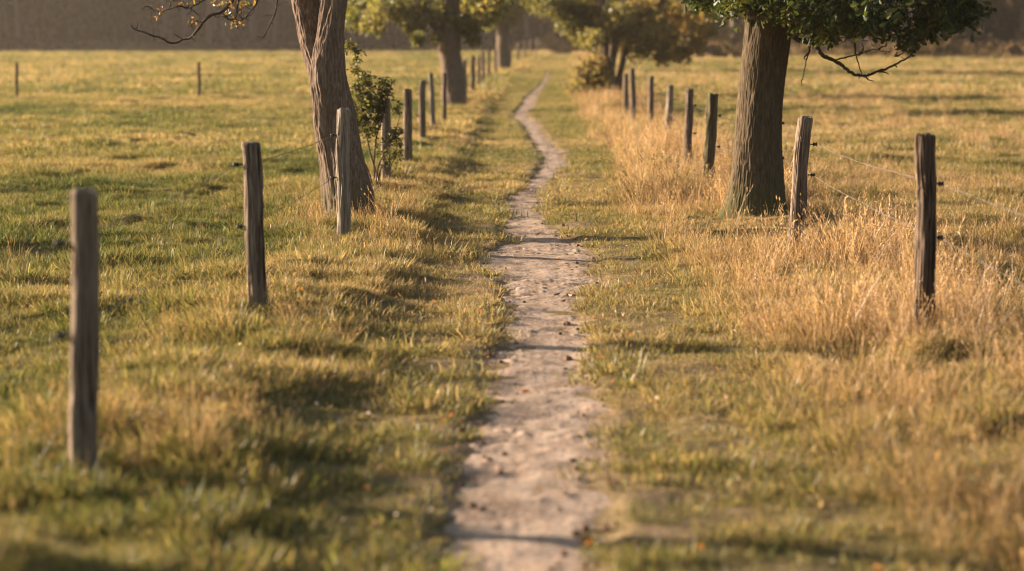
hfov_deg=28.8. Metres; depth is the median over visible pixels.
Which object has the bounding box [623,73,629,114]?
fence post
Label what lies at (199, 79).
fence post
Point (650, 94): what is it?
fence post
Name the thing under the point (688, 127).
fence post
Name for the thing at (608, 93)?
rank grass by the wood
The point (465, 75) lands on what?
fence post
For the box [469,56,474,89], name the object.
fence post
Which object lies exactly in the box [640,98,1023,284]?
fence wire
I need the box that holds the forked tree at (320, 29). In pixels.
[128,0,381,217]
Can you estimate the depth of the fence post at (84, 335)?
7.63 m
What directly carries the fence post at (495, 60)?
on the ground at (632, 533)
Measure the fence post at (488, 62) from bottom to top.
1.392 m
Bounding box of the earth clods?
[416,170,624,570]
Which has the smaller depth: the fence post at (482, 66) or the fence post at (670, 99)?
the fence post at (670, 99)
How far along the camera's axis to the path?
9.28 m
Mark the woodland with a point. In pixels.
(100, 17)
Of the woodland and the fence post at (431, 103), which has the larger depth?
the woodland
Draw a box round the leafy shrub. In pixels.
[344,38,406,186]
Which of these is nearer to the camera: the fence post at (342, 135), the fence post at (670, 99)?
the fence post at (342, 135)
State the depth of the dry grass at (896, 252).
11.94 m
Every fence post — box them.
[15,62,18,98]
[54,187,99,474]
[197,61,200,96]
[233,141,267,308]
[330,107,350,236]
[376,98,391,181]
[400,89,412,161]
[416,80,425,141]
[427,73,435,125]
[440,72,446,120]
[462,60,466,95]
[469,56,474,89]
[476,55,480,84]
[481,52,484,80]
[487,50,489,76]
[494,49,496,71]
[509,44,511,62]
[516,42,519,60]
[524,40,525,56]
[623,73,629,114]
[629,68,637,117]
[648,75,656,123]
[664,85,675,134]
[683,88,696,168]
[703,93,720,181]
[788,116,816,251]
[913,133,943,329]
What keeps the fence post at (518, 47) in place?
on the ground at (632, 533)
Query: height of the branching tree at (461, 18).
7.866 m
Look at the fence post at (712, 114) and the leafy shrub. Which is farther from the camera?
the fence post at (712, 114)
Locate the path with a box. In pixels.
[424,70,611,570]
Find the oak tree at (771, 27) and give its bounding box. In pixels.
[681,0,996,219]
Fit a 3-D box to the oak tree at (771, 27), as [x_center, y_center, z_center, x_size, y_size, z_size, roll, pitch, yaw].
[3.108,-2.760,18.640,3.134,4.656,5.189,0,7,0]
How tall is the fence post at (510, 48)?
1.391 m
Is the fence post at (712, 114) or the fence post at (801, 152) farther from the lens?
the fence post at (712, 114)
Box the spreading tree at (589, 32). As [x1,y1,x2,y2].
[519,0,720,92]
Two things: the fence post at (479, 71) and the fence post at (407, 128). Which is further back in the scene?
the fence post at (479, 71)
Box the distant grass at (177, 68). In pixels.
[0,48,1023,94]
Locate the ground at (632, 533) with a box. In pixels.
[0,53,1023,570]
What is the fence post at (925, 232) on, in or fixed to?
on the ground at (632, 533)
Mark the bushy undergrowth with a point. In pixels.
(595, 77)
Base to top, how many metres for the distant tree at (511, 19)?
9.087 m
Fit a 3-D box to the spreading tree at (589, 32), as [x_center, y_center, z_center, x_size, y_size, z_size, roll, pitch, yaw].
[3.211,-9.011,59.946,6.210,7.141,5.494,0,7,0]
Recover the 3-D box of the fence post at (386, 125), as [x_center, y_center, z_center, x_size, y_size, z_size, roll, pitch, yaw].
[-1.456,-1.514,22.674,0.160,1.259,0.119,-3,8,-25]
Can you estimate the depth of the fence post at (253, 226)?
12.11 m
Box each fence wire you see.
[0,60,475,275]
[0,88,455,379]
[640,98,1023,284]
[642,81,1022,214]
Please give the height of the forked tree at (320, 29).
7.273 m
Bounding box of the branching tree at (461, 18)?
[345,0,514,104]
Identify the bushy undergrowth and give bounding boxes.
[564,49,617,95]
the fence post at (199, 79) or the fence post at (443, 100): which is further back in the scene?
the fence post at (199, 79)
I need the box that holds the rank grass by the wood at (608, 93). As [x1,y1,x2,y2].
[0,38,1023,147]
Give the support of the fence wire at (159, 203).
attached to the fence post at (84, 335)
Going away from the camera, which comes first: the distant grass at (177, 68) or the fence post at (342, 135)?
the fence post at (342, 135)
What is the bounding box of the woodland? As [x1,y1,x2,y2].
[0,0,1023,59]
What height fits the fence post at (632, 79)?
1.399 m
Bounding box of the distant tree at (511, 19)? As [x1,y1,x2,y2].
[464,0,529,68]
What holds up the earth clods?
on the path
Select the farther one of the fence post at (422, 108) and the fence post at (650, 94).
the fence post at (650, 94)
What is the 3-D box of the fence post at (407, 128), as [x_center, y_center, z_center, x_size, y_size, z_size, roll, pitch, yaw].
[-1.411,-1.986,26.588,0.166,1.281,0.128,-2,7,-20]
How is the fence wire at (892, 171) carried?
attached to the fence post at (801, 152)
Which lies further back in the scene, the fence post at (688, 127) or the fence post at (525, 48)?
the fence post at (525, 48)
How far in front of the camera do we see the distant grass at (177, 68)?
86.39 m
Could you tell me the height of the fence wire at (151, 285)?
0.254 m
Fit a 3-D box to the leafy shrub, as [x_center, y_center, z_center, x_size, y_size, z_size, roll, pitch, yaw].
[-1.540,-1.831,21.964,0.769,1.788,0.872,0,7,0]
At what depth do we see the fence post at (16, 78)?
58.30 m

